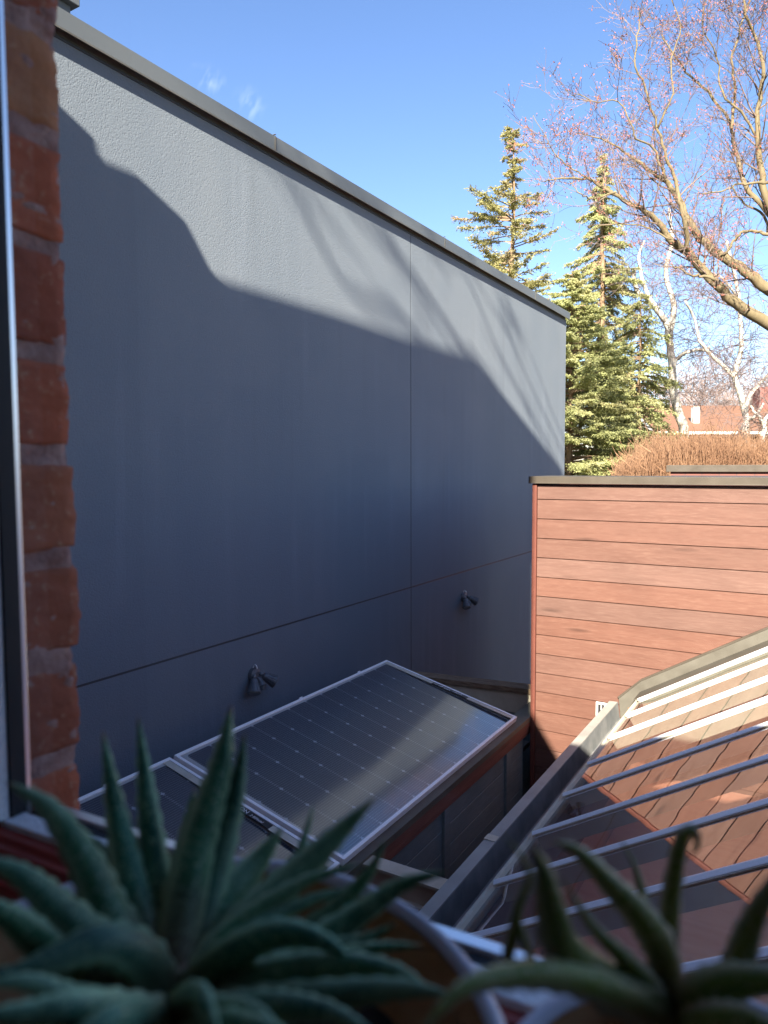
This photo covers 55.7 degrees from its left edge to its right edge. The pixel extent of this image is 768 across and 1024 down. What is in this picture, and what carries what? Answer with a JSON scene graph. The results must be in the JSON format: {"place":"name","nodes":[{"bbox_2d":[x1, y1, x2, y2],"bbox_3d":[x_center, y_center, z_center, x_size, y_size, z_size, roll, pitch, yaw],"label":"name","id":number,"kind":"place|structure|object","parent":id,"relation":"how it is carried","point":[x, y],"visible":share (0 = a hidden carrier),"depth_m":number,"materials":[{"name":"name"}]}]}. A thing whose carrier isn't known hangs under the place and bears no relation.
{"place":"outdoors","nodes":[
{"label":"outdoors","id":0,"kind":"place"},
{"bbox_2d":[56,0,79,12],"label":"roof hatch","id":1,"kind":"object","parent":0,"point":[68,6],"visible":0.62,"depth_m":3.98,"materials":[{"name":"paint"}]},
{"bbox_2d":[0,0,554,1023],"bbox_3d":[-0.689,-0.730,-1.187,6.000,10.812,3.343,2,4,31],"label":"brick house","id":2,"kind":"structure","parent":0,"point":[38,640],"depth_m":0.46,"materials":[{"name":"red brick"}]},
{"bbox_2d":[0,857,505,1023],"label":"bowl planter","id":3,"kind":"object","parent":2,"relation":"on","point":[440,959],"visible":0.24,"depth_m":0.27,"materials":[{"name":"brown ceramic"}]},
{"bbox_2d":[0,705,450,1023],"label":"spiky succulent","id":4,"kind":"object","parent":3,"relation":"in","point":[197,926],"visible":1,"depth_m":0.22,"materials":[{"name":"green plant"}]},
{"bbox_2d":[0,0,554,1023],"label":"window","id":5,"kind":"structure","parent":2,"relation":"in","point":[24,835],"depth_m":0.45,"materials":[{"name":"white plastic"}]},
{"bbox_2d":[519,994,767,1023],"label":"plant pot","id":6,"kind":"object","parent":2,"relation":"on","point":[563,1009],"visible":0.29,"depth_m":0.23,"materials":[{"name":"brown ceramic"}]},
{"bbox_2d":[425,823,767,1023],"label":"curly succulent","id":7,"kind":"object","parent":6,"relation":"in","point":[626,986],"visible":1,"depth_m":0.19,"materials":[{"name":"green plant"}]},
{"bbox_2d":[52,5,569,796],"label":"stucco building","id":8,"kind":"structure","parent":0,"point":[316,425],"depth_m":4.68,"materials":[{"name":"grey paint"}]},
{"bbox_2d":[247,664,278,695],"bbox_3d":[-0.780,1.067,4.640,0.146,0.186,0.242,2,4,31],"label":"floodlight","id":9,"kind":"object","parent":8,"relation":"attached to","point":[255,687],"visible":1,"depth_m":4.64,"materials":[{"name":"metal"}]},
{"bbox_2d":[461,590,478,609],"bbox_3d":[0.867,0.888,7.367,0.146,0.186,0.242,2,4,31],"label":"floodlight","id":10,"kind":"object","parent":8,"relation":"attached to","point":[467,604],"visible":1,"depth_m":7.36,"materials":[{"name":"metal"}]},
{"bbox_2d":[70,0,767,460],"label":"sky","id":11,"kind":"structure","parent":0,"point":[398,99],"materials":[{"name":"blue"}]},
{"bbox_2d":[643,387,767,444],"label":"house","id":12,"kind":"structure","parent":0,"point":[689,412],"depth_m":36.13,"materials":[{"name":"brown brick"}]},
{"label":"ground","id":13,"kind":"structure","parent":0,"visible":0},
{"bbox_2d":[339,702,530,911],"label":"fascia beam","id":14,"kind":"structure","parent":13,"relation":"on","point":[451,822],"depth_m":4.08,"materials":[{"name":"brown wood"}]},
{"bbox_2d":[363,855,447,910],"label":"cross beam","id":15,"kind":"structure","parent":14,"relation":"attached to","point":[418,897],"depth_m":3.04,"materials":[{"name":"beige metal"}]},
{"bbox_2d":[411,670,530,796],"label":"parapet","id":16,"kind":"structure","parent":13,"relation":"on","point":[512,698],"depth_m":5.37,"materials":[{"name":"beige metal"}]},
{"bbox_2d":[451,126,561,299],"bbox_3d":[4.119,-4.846,24.608,4.751,15.761,4.645,-4,5,-43],"label":"spruce tree","id":17,"kind":"object","parent":13,"relation":"on","point":[499,261],"visible":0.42,"depth_m":23.77,"materials":[{"name":"green plant"}]},
{"bbox_2d":[540,269,671,475],"bbox_3d":[5.202,-1.688,20.234,5.869,9.984,5.975,0,4,9],"label":"spruce tree","id":18,"kind":"object","parent":13,"relation":"on","point":[593,387],"visible":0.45,"depth_m":19.51,"materials":[{"name":"green plant"}]},
{"bbox_2d":[562,153,670,475],"bbox_3d":[6.519,-3.837,22.338,5.270,14.008,5.400,2,4,31],"label":"spruce tree","id":19,"kind":"object","parent":13,"relation":"on","point":[602,290],"visible":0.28,"depth_m":22.03,"materials":[{"name":"green plant"}]},
{"bbox_2d":[494,0,767,330],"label":"maple tree","id":20,"kind":"object","parent":13,"relation":"on","point":[722,289],"visible":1,"depth_m":13.54,"materials":[{"name":"brown plant"}]},
{"bbox_2d":[586,293,683,464],"bbox_3d":[7.537,-1.553,21.311,3.114,9.553,2.953,-1,4,-15],"label":"spruce tree","id":21,"kind":"object","parent":13,"relation":"on","point":[649,350],"visible":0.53,"depth_m":20.90,"materials":[{"name":"green plant"}]},
{"bbox_2d":[528,475,767,798],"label":"wood clad building","id":22,"kind":"structure","parent":13,"relation":"on","point":[635,579],"depth_m":4.54,"materials":[{"name":"brown wood"}]},
{"bbox_2d":[454,627,767,1005],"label":"glass roof","id":23,"kind":"structure","parent":22,"relation":"attached to","point":[683,743],"depth_m":2.81,"materials":[{"name":"glass"}]},
{"bbox_2d":[419,701,620,928],"bbox_3d":[0.507,1.379,2.906,0.194,0.263,3.936,2,4,31],"label":"box gutter","id":24,"kind":"object","parent":23,"relation":"attached to","point":[453,899],"visible":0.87,"depth_m":3.06,"materials":[{"name":"metal"}]},
{"bbox_2d":[666,465,767,475],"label":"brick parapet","id":25,"kind":"structure","parent":22,"relation":"on","point":[718,470],"depth_m":11.86,"materials":[{"name":"grey metal"}]},
{"bbox_2d":[559,160,753,434],"bbox_3d":[8.203,-3.634,21.910,5.246,13.608,4.340,2,4,31],"label":"birch tree","id":26,"kind":"object","parent":13,"relation":"on","point":[676,406],"visible":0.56,"depth_m":21.85,"materials":[{"name":"white plant"}]},
{"bbox_2d":[603,412,767,475],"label":"brush thicket","id":27,"kind":"object","parent":13,"relation":"on","point":[653,458],"visible":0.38,"depth_m":15.13,"materials":[{"name":"brown plant"}]},
{"bbox_2d":[644,363,751,437],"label":"bare tree","id":28,"kind":"object","parent":13,"relation":"on","point":[698,389],"visible":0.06,"depth_m":60.26,"materials":[{"name":"brown plant"}]},
{"bbox_2d":[641,333,767,437],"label":"bare tree","id":29,"kind":"object","parent":13,"relation":"on","point":[696,393],"visible":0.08,"depth_m":58.90,"materials":[{"name":"brown plant"}]},
{"bbox_2d":[642,354,767,436],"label":"bare tree","id":30,"kind":"object","parent":13,"relation":"on","point":[731,381],"visible":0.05,"depth_m":65.27,"materials":[{"name":"brown plant"}]},
{"bbox_2d":[657,240,767,436],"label":"birch tree","id":31,"kind":"object","parent":13,"relation":"on","point":[743,403],"visible":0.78,"depth_m":20.92,"materials":[{"name":"white plant"}]},
{"bbox_2d":[685,365,767,441],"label":"birch tree","id":32,"kind":"object","parent":13,"relation":"on","point":[764,421],"visible":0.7,"depth_m":19.97,"materials":[{"name":"white plant"}]},
{"bbox_3d":[-0.567,1.495,3.412,1.000,0.488,3.280,2,4,31],"label":"panel rack","id":33,"kind":"object","parent":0,"visible":0},
{"bbox_2d":[79,757,339,868],"bbox_3d":[-1.143,1.399,2.427,1.039,0.038,2.030,18,12,29],"label":"solar panel","id":34,"kind":"object","parent":33,"relation":"on","point":[175,783],"visible":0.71,"depth_m":3.18,"materials":[{"name":"glass"}]},
{"bbox_2d":[174,660,516,865],"bbox_3d":[-0.081,1.284,4.186,1.039,0.038,2.030,18,12,29],"label":"solar panel","id":35,"kind":"object","parent":33,"relation":"on","point":[395,742],"visible":0.98,"depth_m":3.99,"materials":[{"name":"glass"}]}
]}

